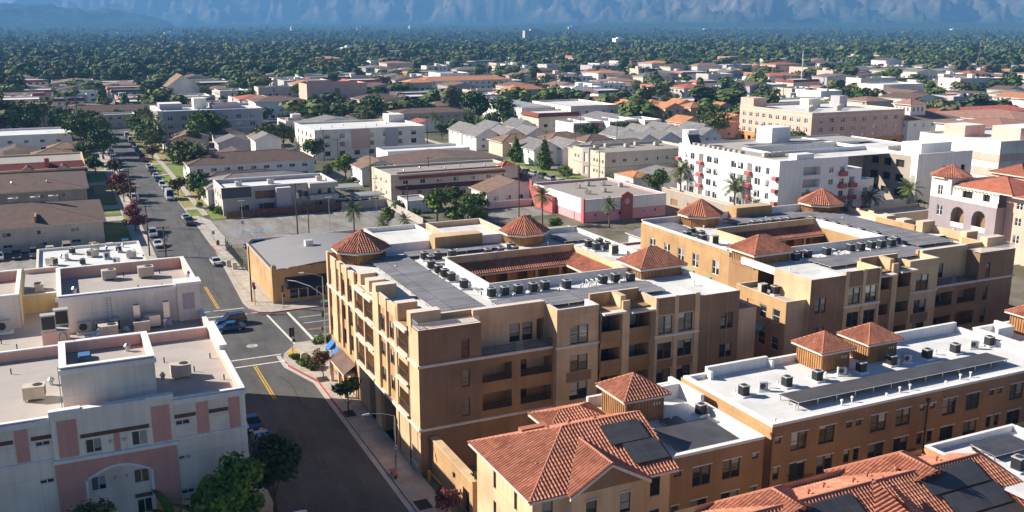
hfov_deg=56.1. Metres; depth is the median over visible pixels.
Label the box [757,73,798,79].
house
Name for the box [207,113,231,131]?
shade tree
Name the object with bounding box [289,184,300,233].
utility pole
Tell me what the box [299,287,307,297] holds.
shop window
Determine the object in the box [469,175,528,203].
house
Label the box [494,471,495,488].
window
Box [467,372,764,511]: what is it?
apartment building
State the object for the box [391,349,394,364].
window
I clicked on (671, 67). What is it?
house
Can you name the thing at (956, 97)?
apartment building
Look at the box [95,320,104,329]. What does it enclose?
condenser cabinet
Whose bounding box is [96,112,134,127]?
apartment building
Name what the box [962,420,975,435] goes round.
window
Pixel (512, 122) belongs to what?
house
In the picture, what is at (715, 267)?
window
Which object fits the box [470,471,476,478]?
round shrub
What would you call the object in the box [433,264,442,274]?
condenser unit
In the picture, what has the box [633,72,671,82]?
house
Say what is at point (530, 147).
house
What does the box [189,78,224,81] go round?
apartment building
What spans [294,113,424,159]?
apartment building
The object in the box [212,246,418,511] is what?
kerb
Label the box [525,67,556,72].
house
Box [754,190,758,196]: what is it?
window
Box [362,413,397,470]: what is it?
street light
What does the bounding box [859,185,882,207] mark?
palm tree
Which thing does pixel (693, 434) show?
solar array
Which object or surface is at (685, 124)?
house
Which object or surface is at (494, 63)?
apartment building
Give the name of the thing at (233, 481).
street tree
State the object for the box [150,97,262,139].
apartment building
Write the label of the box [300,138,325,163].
shade tree
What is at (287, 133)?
shade tree
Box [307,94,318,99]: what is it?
shade tree
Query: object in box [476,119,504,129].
house
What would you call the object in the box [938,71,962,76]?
apartment building
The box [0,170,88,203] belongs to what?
apartment building
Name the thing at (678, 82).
apartment building
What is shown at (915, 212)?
shop building
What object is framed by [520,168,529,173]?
parked car
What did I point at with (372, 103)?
shade tree
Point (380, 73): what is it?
apartment building
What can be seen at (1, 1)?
sky
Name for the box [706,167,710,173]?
window
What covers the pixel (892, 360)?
condenser unit
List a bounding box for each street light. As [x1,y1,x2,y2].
[286,272,327,343]
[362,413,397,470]
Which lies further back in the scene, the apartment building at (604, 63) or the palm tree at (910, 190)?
the apartment building at (604, 63)
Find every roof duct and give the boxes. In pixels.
[85,329,99,337]
[123,326,130,332]
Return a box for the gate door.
[466,490,468,511]
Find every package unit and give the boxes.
[8,197,17,202]
[21,381,45,401]
[30,196,39,201]
[34,282,43,291]
[45,257,57,265]
[48,195,57,201]
[86,248,98,257]
[90,243,99,249]
[98,321,118,336]
[101,268,116,280]
[126,250,136,258]
[132,318,149,331]
[137,264,153,278]
[169,360,191,379]
[235,181,241,185]
[267,179,273,183]
[315,175,321,179]
[762,152,768,156]
[806,107,813,111]
[834,106,841,110]
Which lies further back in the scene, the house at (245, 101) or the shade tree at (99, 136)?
the house at (245, 101)
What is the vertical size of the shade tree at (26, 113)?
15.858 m
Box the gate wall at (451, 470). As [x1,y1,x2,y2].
[430,436,476,511]
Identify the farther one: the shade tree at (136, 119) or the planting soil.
the shade tree at (136, 119)
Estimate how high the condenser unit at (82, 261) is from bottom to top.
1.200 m
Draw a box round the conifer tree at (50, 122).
[46,111,56,126]
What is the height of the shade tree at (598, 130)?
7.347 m
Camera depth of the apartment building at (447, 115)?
444.38 m
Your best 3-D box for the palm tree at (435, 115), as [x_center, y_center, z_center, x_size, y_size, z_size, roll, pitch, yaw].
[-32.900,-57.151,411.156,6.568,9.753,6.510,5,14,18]
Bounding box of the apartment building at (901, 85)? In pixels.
[857,82,923,90]
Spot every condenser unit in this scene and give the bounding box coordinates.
[67,247,76,254]
[79,258,86,265]
[115,245,122,252]
[419,251,428,261]
[425,254,436,263]
[426,259,434,270]
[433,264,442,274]
[434,251,443,261]
[439,268,448,278]
[445,271,459,282]
[447,249,456,256]
[457,278,471,289]
[483,247,493,252]
[484,286,499,298]
[497,246,506,250]
[499,285,512,297]
[505,242,514,249]
[509,245,518,249]
[512,283,526,295]
[526,281,541,293]
[540,280,551,291]
[560,279,572,289]
[583,239,592,248]
[590,242,602,251]
[595,237,603,246]
[596,274,608,285]
[602,241,610,250]
[608,272,621,283]
[623,271,636,282]
[683,230,691,235]
[688,227,696,235]
[692,401,709,417]
[695,230,707,238]
[699,234,708,241]
[734,383,751,398]
[747,220,757,224]
[768,218,776,222]
[768,284,781,295]
[777,374,794,389]
[789,252,801,262]
[790,249,803,259]
[802,249,812,258]
[808,368,824,382]
[820,246,832,256]
[844,243,856,252]
[851,360,868,374]
[856,242,866,251]
[865,240,877,250]
[876,239,887,248]
[883,353,899,367]
[887,238,897,247]
[892,236,902,245]
[917,347,934,360]
[945,342,962,355]
[981,335,996,347]
[1006,453,1023,474]
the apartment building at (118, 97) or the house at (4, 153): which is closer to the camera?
the house at (4, 153)
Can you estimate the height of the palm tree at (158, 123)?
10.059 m
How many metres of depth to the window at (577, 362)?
103.50 m
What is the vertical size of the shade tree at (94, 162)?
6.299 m
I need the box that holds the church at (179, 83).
[159,73,200,93]
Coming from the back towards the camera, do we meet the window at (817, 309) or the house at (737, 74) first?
the house at (737, 74)
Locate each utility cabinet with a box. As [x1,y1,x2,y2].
[226,259,230,266]
[232,262,236,268]
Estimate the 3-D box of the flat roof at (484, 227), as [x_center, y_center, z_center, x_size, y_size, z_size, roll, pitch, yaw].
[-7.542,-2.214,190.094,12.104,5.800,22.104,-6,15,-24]
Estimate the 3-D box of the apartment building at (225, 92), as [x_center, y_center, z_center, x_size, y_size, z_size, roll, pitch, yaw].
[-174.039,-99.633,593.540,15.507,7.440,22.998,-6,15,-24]
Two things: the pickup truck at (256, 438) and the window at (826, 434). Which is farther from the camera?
the pickup truck at (256, 438)
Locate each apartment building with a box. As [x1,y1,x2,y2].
[0,92,45,99]
[0,127,71,149]
[0,152,87,177]
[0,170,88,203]
[0,199,105,252]
[3,88,51,99]
[3,96,39,100]
[4,93,31,96]
[5,103,156,126]
[23,78,48,87]
[51,78,92,80]
[51,96,84,105]
[56,93,87,103]
[62,90,96,102]
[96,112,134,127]
[102,80,131,82]
[105,85,143,98]
[109,88,141,101]
[112,99,140,103]
[115,92,141,99]
[115,95,169,98]
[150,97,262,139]
[168,93,210,100]
[182,149,316,179]
[186,96,210,100]
[187,100,232,103]
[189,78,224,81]
[195,80,233,87]
[201,170,338,215]
[214,88,243,99]
[254,85,294,96]
[269,77,304,85]
[277,77,327,85]
[277,113,314,129]
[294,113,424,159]
[295,73,339,76]
[299,81,366,103]
[305,76,350,80]
[341,78,382,82]
[347,73,383,77]
[366,72,388,74]
[367,60,380,64]
[375,68,399,71]
[376,143,469,156]
[376,149,505,164]
[387,107,469,124]
[388,69,426,71]
[389,91,428,95]
[397,74,428,77]
[398,94,423,102]
[401,70,440,74]
[415,73,428,75]
[419,75,510,88]
[421,63,447,70]
[429,71,468,76]
[440,64,468,70]
[443,61,474,64]
[462,88,500,92]
[464,92,498,96]
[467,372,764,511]
[475,60,499,66]
[483,100,554,122]
[486,96,500,100]
[489,62,510,65]
[492,65,516,72]
[520,65,543,69]
[521,109,579,132]
[532,99,618,117]
[537,64,576,72]
[537,70,572,80]
[557,75,592,81]
[560,82,601,90]
[565,55,588,63]
[567,138,678,177]
[571,90,591,95]
[580,64,618,70]
[582,81,624,89]
[583,88,627,95]
[588,62,618,64]
[625,60,649,70]
[629,66,658,73]
[665,80,691,84]
[670,98,694,101]
[671,70,716,79]
[674,422,1023,511]
[675,125,972,208]
[681,322,1023,488]
[690,79,717,86]
[696,72,732,79]
[709,67,741,71]
[717,56,746,59]
[719,64,751,70]
[725,76,748,81]
[760,58,786,63]
[763,82,786,87]
[775,78,819,86]
[775,86,815,94]
[777,92,812,98]
[789,66,834,71]
[795,88,841,97]
[817,68,837,74]
[846,76,895,84]
[857,82,923,90]
[867,64,901,67]
[900,67,927,69]
[901,77,913,81]
[903,110,959,140]
[907,78,937,87]
[926,104,1023,111]
[928,164,1023,265]
[932,93,986,104]
[932,109,1023,119]
[933,117,1023,130]
[937,74,990,90]
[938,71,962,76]
[946,89,960,92]
[972,305,1023,347]
[987,97,1016,104]
[990,73,1008,77]
[995,68,1009,72]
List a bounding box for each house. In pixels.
[0,144,37,153]
[0,150,25,155]
[26,84,45,87]
[30,148,72,153]
[46,141,75,151]
[51,79,86,87]
[56,84,86,90]
[68,103,103,105]
[102,81,135,93]
[161,136,204,151]
[171,129,209,145]
[184,74,210,78]
[208,85,226,95]
[209,169,273,176]
[210,128,245,141]
[212,133,250,150]
[217,146,248,151]
[232,94,265,102]
[242,96,260,102]
[247,95,302,119]
[249,131,280,150]
[263,72,275,77]
[288,80,307,85]
[295,115,358,121]
[315,56,339,60]
[349,155,393,185]
[351,93,397,103]
[358,65,391,74]
[367,82,395,93]
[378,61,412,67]
[383,73,402,77]
[390,75,415,83]
[399,78,431,90]
[407,118,441,131]
[431,101,464,109]
[437,81,479,90]
[447,121,473,144]
[451,67,487,74]
[461,125,498,150]
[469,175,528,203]
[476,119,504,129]
[486,133,530,156]
[491,125,523,135]
[496,81,532,87]
[499,84,545,101]
[501,72,529,82]
[502,117,537,127]
[509,137,543,146]
[515,124,547,136]
[517,70,536,79]
[519,136,559,165]
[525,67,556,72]
[534,131,582,140]
[543,81,574,87]
[549,136,580,164]
[572,133,612,142]
[576,68,613,74]
[579,111,629,117]
[586,70,625,78]
[589,78,634,81]
[598,125,634,138]
[607,74,632,79]
[616,130,657,140]
[625,82,636,92]
[625,123,654,132]
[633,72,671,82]
[636,165,676,189]
[637,60,674,67]
[643,128,681,142]
[646,121,677,130]
[657,70,679,78]
[660,63,692,70]
[665,127,704,142]
[669,84,710,97]
[677,121,715,129]
[685,125,723,141]
[689,63,722,70]
[716,69,743,78]
[736,80,772,96]
[752,64,759,70]
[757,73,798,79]
[760,62,800,66]
[772,66,788,71]
[803,58,823,60]
[807,60,837,65]
[812,73,855,84]
[837,66,876,70]
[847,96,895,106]
[855,72,889,76]
[871,58,901,64]
[872,67,900,75]
[878,92,944,106]
[879,88,928,95]
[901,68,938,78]
[912,64,945,67]
[931,68,962,72]
[955,73,993,76]
[958,70,988,73]
[960,90,987,94]
[987,85,1023,91]
[987,89,1023,95]
[994,91,1023,98]
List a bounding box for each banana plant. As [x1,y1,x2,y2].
[144,488,203,511]
[158,473,217,511]
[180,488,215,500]
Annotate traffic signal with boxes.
[281,285,284,307]
[289,327,294,352]
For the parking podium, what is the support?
on the ground at (616, 230)
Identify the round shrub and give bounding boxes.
[288,353,299,359]
[296,358,311,365]
[306,364,319,370]
[311,333,326,343]
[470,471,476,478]
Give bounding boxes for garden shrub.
[130,109,143,114]
[195,202,203,207]
[206,203,219,211]
[214,207,222,214]
[336,178,346,190]
[346,177,359,183]
[390,199,403,208]
[411,208,421,214]
[443,205,464,219]
[468,206,488,219]
[470,192,490,207]
[548,218,563,226]
[556,165,569,172]
[561,169,572,177]
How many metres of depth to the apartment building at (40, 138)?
349.80 m
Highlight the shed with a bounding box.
[398,194,430,211]
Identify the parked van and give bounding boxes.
[61,240,70,246]
[127,136,132,142]
[164,187,174,200]
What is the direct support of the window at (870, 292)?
in the apartment block at (964, 280)
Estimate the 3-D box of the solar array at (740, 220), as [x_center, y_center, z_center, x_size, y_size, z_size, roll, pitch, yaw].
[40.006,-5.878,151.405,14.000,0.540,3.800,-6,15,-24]
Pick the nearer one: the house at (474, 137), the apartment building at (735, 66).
the house at (474, 137)
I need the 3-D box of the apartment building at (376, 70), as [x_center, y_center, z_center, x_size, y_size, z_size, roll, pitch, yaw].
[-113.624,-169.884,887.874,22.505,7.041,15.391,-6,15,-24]
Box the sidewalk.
[86,131,1019,511]
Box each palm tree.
[44,97,51,110]
[53,91,61,121]
[62,99,69,107]
[70,82,77,110]
[137,105,156,120]
[141,108,161,141]
[152,119,165,144]
[341,198,365,232]
[374,215,389,226]
[396,211,410,224]
[428,111,440,133]
[530,183,552,224]
[600,195,618,227]
[668,158,693,191]
[719,173,750,204]
[747,196,767,203]
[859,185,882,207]
[897,175,924,203]
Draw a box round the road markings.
[2,156,381,441]
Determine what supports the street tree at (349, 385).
on the planting soil
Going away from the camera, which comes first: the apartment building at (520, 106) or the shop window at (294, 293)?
the shop window at (294, 293)
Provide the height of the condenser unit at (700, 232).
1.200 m
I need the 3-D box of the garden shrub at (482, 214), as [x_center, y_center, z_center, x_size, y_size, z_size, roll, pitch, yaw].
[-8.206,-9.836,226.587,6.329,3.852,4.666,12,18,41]
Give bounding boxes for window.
[1,232,10,237]
[3,245,12,248]
[35,194,44,198]
[35,440,49,446]
[36,229,45,234]
[38,242,47,245]
[40,477,54,484]
[61,192,70,196]
[70,227,79,231]
[72,239,80,242]
[85,437,102,453]
[91,475,106,490]
[131,429,147,445]
[133,468,149,482]
[137,496,152,511]
[175,418,189,425]
[178,454,191,459]
[181,487,194,493]
[239,205,249,210]
[254,203,263,210]
[290,288,298,298]
[297,189,308,196]
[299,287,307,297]
[302,200,309,205]
[308,286,316,296]
[314,188,320,193]
[315,199,322,205]
[317,285,325,295]
[324,187,330,192]
[381,313,384,330]
[382,341,385,355]
[383,367,386,381]
[390,321,393,339]
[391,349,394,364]
[392,376,395,390]
[461,338,468,357]
[462,369,469,386]
[462,397,469,415]
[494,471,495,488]
[510,323,519,341]
[515,492,516,509]
[521,359,526,369]
[521,388,525,396]
[522,321,531,339]
[542,501,552,511]
[569,380,586,399]
[570,324,587,343]
[570,353,586,370]
[586,500,596,511]
[600,348,608,360]
[600,376,607,389]
[601,315,609,331]
[620,492,629,511]
[629,344,635,356]
[630,313,636,327]
[650,237,655,245]
[650,476,659,495]
[656,367,669,383]
[657,342,670,359]
[658,315,671,333]
[664,243,669,252]
[671,505,677,511]
[674,471,680,476]
[676,364,689,380]
[677,339,690,355]
[678,247,683,259]
[678,312,691,330]
[690,498,705,506]
[692,253,698,267]
[692,464,709,486]
[705,190,709,196]
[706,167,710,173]
[706,178,710,185]
[707,156,711,162]
[712,191,716,198]
[712,260,718,274]
[713,169,717,175]
[719,343,730,356]
[720,312,732,328]
[721,490,737,498]
[722,458,739,479]
[736,197,740,204]
[738,162,742,168]
[754,177,759,184]
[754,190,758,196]
[755,165,760,172]
[758,331,764,344]
[759,303,766,318]
[771,335,777,350]
[772,308,779,323]
[772,467,778,479]
[788,461,803,481]
[790,431,806,450]
[813,327,823,332]
[814,297,825,313]
[816,454,831,474]
[818,424,834,444]
[843,450,848,462]
[846,311,857,326]
[848,287,859,303]
[853,448,857,459]
[863,309,873,323]
[865,284,876,301]
[867,442,882,458]
[870,413,885,432]
[893,436,906,451]
[895,408,909,426]
[911,322,922,328]
[913,299,925,312]
[915,274,927,290]
[916,433,921,444]
[926,430,931,441]
[935,293,939,300]
[936,204,942,214]
[938,185,942,194]
[938,263,942,277]
[939,425,952,441]
[942,397,955,415]
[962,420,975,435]
[965,392,978,409]
[979,308,984,322]
[982,286,987,299]
[985,262,989,276]
[985,416,989,427]
[993,414,998,425]
[1006,409,1019,424]
[1009,382,1022,399]
[1012,235,1018,243]
[1014,217,1020,226]
[1016,201,1023,209]
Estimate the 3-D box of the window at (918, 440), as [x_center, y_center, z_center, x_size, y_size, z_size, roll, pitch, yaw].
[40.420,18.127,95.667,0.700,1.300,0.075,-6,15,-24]
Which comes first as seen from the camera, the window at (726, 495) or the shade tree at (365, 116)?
the window at (726, 495)
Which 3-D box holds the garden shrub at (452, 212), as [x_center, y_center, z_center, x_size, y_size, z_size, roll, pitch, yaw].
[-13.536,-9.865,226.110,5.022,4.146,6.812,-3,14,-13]
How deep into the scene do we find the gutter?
107.13 m
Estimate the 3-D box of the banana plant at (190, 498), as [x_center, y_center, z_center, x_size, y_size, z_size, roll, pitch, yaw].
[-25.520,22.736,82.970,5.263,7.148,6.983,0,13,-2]
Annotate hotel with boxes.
[738,95,904,142]
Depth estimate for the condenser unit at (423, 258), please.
125.13 m
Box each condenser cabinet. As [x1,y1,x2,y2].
[40,312,56,332]
[53,307,68,326]
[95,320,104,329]
[110,318,120,330]
[609,244,618,255]
[709,234,718,244]
[758,282,767,293]
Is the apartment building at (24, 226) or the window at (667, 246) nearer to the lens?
the window at (667, 246)
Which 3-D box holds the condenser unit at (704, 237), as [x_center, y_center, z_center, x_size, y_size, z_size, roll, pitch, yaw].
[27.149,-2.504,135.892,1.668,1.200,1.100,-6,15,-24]
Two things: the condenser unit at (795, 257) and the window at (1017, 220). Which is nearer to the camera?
the condenser unit at (795, 257)
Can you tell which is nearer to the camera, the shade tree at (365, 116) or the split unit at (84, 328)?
the split unit at (84, 328)
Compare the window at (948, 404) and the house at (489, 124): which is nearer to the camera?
the window at (948, 404)
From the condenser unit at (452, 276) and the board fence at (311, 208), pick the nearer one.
the condenser unit at (452, 276)
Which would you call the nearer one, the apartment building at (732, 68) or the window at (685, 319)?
the window at (685, 319)
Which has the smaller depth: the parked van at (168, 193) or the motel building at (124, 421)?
the motel building at (124, 421)
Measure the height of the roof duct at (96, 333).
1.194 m
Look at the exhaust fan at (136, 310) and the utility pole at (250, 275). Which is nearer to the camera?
the exhaust fan at (136, 310)
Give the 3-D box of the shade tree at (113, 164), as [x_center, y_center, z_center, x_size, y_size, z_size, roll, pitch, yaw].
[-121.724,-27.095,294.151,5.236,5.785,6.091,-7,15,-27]
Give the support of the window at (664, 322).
in the apartment block at (455, 381)
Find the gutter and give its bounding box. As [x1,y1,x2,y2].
[276,356,415,511]
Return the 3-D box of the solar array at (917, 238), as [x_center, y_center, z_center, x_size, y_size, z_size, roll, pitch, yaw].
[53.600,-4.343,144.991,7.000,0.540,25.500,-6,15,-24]
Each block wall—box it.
[263,223,424,240]
[341,199,423,223]
[487,199,531,208]
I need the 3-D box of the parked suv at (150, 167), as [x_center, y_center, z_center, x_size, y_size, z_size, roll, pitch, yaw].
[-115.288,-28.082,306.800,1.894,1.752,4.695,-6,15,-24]
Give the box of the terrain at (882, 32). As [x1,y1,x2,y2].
[0,29,1022,44]
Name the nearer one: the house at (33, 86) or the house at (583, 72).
the house at (33, 86)
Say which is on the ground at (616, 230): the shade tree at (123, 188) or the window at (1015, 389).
the shade tree at (123, 188)
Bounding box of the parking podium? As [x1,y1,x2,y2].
[662,187,738,210]
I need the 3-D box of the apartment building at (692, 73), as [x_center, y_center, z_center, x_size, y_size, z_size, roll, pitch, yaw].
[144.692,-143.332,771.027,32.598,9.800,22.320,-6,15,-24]
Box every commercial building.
[529,177,665,222]
[919,122,1023,177]
[1009,99,1023,107]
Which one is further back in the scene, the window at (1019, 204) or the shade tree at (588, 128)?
the shade tree at (588, 128)
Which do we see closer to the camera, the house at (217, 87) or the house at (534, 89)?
the house at (534, 89)
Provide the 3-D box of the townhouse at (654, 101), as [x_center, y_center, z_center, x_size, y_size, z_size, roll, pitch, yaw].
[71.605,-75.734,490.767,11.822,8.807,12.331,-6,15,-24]
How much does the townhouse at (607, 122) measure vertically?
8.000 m
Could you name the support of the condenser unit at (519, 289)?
on the apartment block at (455, 381)
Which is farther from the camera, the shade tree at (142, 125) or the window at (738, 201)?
the shade tree at (142, 125)
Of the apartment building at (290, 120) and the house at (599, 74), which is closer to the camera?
the apartment building at (290, 120)
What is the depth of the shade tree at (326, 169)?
289.02 m
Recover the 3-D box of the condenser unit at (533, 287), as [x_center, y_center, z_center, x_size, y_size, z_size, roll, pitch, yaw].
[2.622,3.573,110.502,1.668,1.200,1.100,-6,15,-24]
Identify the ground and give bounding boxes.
[0,28,1023,511]
[0,206,551,270]
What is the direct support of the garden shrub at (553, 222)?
on the ground at (616, 230)
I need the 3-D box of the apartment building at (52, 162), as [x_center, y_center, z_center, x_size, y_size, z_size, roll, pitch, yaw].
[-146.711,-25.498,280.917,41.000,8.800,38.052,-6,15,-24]
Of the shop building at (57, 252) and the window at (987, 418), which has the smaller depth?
the window at (987, 418)
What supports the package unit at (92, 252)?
on the shop building at (57, 252)
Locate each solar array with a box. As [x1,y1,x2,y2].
[369,254,484,311]
[403,242,503,257]
[491,280,664,305]
[549,232,591,243]
[600,418,649,445]
[623,437,668,463]
[653,418,738,451]
[655,222,696,235]
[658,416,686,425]
[722,212,803,225]
[742,139,828,146]
[779,353,1007,408]
[796,211,953,246]
[799,493,864,511]
[808,245,924,269]
[915,459,989,495]
[942,481,1012,511]
[970,434,1023,460]
[985,502,1023,511]
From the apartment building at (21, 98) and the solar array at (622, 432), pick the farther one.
the apartment building at (21, 98)
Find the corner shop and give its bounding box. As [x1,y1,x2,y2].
[246,232,351,303]
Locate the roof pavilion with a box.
[987,163,1023,207]
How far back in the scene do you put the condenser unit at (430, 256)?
123.24 m
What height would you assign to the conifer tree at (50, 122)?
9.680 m
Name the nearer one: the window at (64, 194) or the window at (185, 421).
the window at (185, 421)
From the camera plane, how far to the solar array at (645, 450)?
81.92 m
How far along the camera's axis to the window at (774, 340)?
115.89 m
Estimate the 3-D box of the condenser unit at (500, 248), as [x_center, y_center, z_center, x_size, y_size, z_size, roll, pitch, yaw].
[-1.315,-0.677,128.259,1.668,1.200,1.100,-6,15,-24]
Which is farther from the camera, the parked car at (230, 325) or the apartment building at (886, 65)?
the apartment building at (886, 65)
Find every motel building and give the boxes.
[0,256,248,511]
[372,159,528,199]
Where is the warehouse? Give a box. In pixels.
[779,97,828,102]
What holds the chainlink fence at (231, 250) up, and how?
on the sidewalk
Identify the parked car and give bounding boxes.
[0,252,3,260]
[153,239,162,247]
[155,176,161,181]
[181,213,189,219]
[209,256,221,265]
[217,320,245,333]
[246,412,263,433]
[336,195,350,201]
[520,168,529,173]
[528,170,537,175]
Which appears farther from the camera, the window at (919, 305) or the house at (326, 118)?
the house at (326, 118)
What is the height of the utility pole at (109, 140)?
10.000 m
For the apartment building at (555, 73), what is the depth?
789.03 m
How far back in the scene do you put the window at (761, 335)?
117.95 m
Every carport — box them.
[335,183,362,191]
[350,191,384,198]
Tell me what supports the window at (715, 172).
in the apartment building at (849, 169)
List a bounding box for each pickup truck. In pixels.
[183,216,194,225]
[250,431,270,451]
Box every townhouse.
[555,119,590,135]
[568,117,602,129]
[591,118,624,128]
[602,116,637,123]
[612,99,627,108]
[629,116,660,124]
[649,99,660,104]
[655,101,684,120]
[665,114,699,126]
[666,98,690,104]
[681,102,705,116]
[713,101,733,112]
[713,118,737,137]
[721,112,739,134]
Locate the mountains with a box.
[10,0,1023,28]
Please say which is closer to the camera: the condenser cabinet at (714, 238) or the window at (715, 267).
the window at (715, 267)
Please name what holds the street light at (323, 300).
on the sidewalk
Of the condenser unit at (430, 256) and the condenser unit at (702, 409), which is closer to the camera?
the condenser unit at (702, 409)
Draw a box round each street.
[106,131,408,511]
[108,88,672,220]
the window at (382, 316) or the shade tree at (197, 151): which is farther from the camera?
the shade tree at (197, 151)
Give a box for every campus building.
[108,32,143,36]
[164,31,182,35]
[523,29,545,39]
[568,25,578,29]
[612,37,624,41]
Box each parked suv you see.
[11,247,21,259]
[29,246,37,258]
[131,193,137,200]
[147,165,153,170]
[148,227,157,237]
[158,180,165,187]
[214,311,246,325]
[242,238,264,248]
[536,172,546,178]
[544,174,555,180]
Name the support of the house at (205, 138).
on the ground at (616, 230)
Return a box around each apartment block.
[325,214,756,475]
[640,188,1015,357]
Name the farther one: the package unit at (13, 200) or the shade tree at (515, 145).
the shade tree at (515, 145)
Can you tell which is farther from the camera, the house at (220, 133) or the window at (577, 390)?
the house at (220, 133)
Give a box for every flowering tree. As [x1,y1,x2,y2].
[105,172,132,187]
[121,209,148,231]
[122,200,141,216]
[434,486,461,511]
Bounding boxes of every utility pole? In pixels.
[105,139,112,170]
[123,168,133,201]
[134,186,140,226]
[142,205,151,255]
[157,226,169,251]
[157,243,173,257]
[248,246,252,301]
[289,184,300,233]
[369,154,373,190]
[402,184,411,209]
[518,164,519,216]
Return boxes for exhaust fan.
[133,304,140,319]
[144,313,160,327]
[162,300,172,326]
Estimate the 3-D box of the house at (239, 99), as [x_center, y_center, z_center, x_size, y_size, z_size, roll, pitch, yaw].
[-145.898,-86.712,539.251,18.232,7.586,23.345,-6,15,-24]
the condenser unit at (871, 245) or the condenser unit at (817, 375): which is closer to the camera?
the condenser unit at (817, 375)
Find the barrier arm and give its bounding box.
[427,470,441,484]
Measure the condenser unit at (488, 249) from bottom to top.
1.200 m
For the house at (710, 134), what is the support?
on the ground at (616, 230)
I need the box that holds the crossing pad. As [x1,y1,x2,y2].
[287,348,297,354]
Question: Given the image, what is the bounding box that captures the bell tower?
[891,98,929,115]
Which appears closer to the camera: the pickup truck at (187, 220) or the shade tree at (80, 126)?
the pickup truck at (187, 220)
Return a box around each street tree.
[67,497,117,511]
[193,450,265,511]
[250,432,304,511]
[310,347,329,378]
[331,375,362,413]
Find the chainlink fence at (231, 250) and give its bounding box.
[225,238,243,269]
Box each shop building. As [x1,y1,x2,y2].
[36,240,146,267]
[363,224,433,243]
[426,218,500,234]
[620,241,640,249]
[860,203,928,224]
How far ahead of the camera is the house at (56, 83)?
666.41 m
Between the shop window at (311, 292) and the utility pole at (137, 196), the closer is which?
the shop window at (311, 292)
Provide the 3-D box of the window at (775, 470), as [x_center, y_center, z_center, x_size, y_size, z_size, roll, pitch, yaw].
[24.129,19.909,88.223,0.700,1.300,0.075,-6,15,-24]
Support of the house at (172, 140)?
on the ground at (616, 230)
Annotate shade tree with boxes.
[0,92,17,113]
[7,100,41,127]
[31,97,55,126]
[48,106,74,121]
[55,110,72,137]
[58,114,101,142]
[62,108,96,138]
[72,140,100,163]
[83,109,105,120]
[84,129,120,158]
[85,155,104,174]
[90,115,111,133]
[98,97,110,104]
[105,158,122,172]
[110,181,134,201]
[125,116,133,125]
[129,115,146,130]
[131,126,157,146]
[133,121,155,129]
[134,123,147,134]
[138,128,164,147]
[143,145,159,159]
[146,125,167,144]
[162,138,202,165]
[166,176,187,195]
[174,142,208,163]
[183,128,201,138]
[184,112,210,132]
[184,171,208,199]
[189,109,216,132]
[197,180,211,196]
[199,85,213,93]
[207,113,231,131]
[217,95,226,99]
[251,121,282,137]
[273,122,294,148]
[277,112,289,117]
[289,84,298,97]
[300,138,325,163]
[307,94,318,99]
[321,165,332,175]
[331,153,354,178]
[353,105,364,113]
[354,108,377,119]
[358,94,386,118]
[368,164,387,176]
[370,86,380,92]
[378,206,395,223]
[379,87,387,93]
[408,86,418,90]
[422,187,452,220]
[433,123,449,139]
[443,185,465,206]
[446,119,457,125]
[450,192,472,205]
[457,197,477,218]
[459,91,494,118]
[461,114,475,124]
[474,117,485,124]
[485,112,502,123]
[490,81,497,87]
[490,96,515,122]
[499,110,517,121]
[504,147,523,163]
[508,134,521,162]
[536,136,553,169]
[579,123,597,134]
[593,128,603,133]
[615,121,628,127]
[631,79,642,89]
[642,168,671,190]
[661,90,674,97]
[663,110,672,119]
[696,107,733,130]
[696,114,708,119]
[790,128,807,136]
[915,199,928,204]
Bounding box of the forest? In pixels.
[0,25,1023,128]
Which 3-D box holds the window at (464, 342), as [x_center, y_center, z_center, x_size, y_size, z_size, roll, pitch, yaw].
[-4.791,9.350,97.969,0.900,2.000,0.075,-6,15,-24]
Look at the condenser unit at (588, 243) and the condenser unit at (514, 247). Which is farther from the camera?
the condenser unit at (588, 243)
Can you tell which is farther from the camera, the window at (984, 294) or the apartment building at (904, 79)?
the apartment building at (904, 79)
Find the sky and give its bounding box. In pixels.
[0,0,14,3]
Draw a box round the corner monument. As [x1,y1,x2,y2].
[300,352,307,359]
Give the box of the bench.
[389,468,398,478]
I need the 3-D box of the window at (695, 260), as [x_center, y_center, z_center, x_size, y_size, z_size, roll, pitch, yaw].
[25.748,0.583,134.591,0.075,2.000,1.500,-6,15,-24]
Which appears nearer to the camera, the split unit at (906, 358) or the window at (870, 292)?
the split unit at (906, 358)
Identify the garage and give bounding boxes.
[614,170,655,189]
[625,227,640,241]
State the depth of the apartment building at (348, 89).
565.08 m
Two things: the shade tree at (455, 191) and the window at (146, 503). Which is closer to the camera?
the window at (146, 503)
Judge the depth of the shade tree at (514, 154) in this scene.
318.49 m
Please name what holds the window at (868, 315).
in the apartment block at (964, 280)
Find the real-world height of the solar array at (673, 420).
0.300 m
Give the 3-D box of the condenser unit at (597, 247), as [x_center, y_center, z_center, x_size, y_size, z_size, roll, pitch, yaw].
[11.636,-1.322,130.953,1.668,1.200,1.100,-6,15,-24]
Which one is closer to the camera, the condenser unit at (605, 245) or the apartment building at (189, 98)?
the condenser unit at (605, 245)
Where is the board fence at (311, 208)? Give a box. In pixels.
[226,203,340,218]
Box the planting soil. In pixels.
[295,339,432,509]
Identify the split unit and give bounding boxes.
[0,319,13,334]
[64,253,69,260]
[76,320,93,335]
[101,252,111,259]
[113,257,119,262]
[756,381,769,391]
[834,366,847,376]
[900,354,913,363]
[967,340,979,349]
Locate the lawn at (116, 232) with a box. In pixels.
[87,127,586,240]
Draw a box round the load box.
[253,429,266,435]
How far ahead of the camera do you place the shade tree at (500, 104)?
440.31 m
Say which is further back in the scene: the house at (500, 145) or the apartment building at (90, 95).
the apartment building at (90, 95)
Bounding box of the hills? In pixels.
[0,2,174,28]
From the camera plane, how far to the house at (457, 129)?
375.50 m

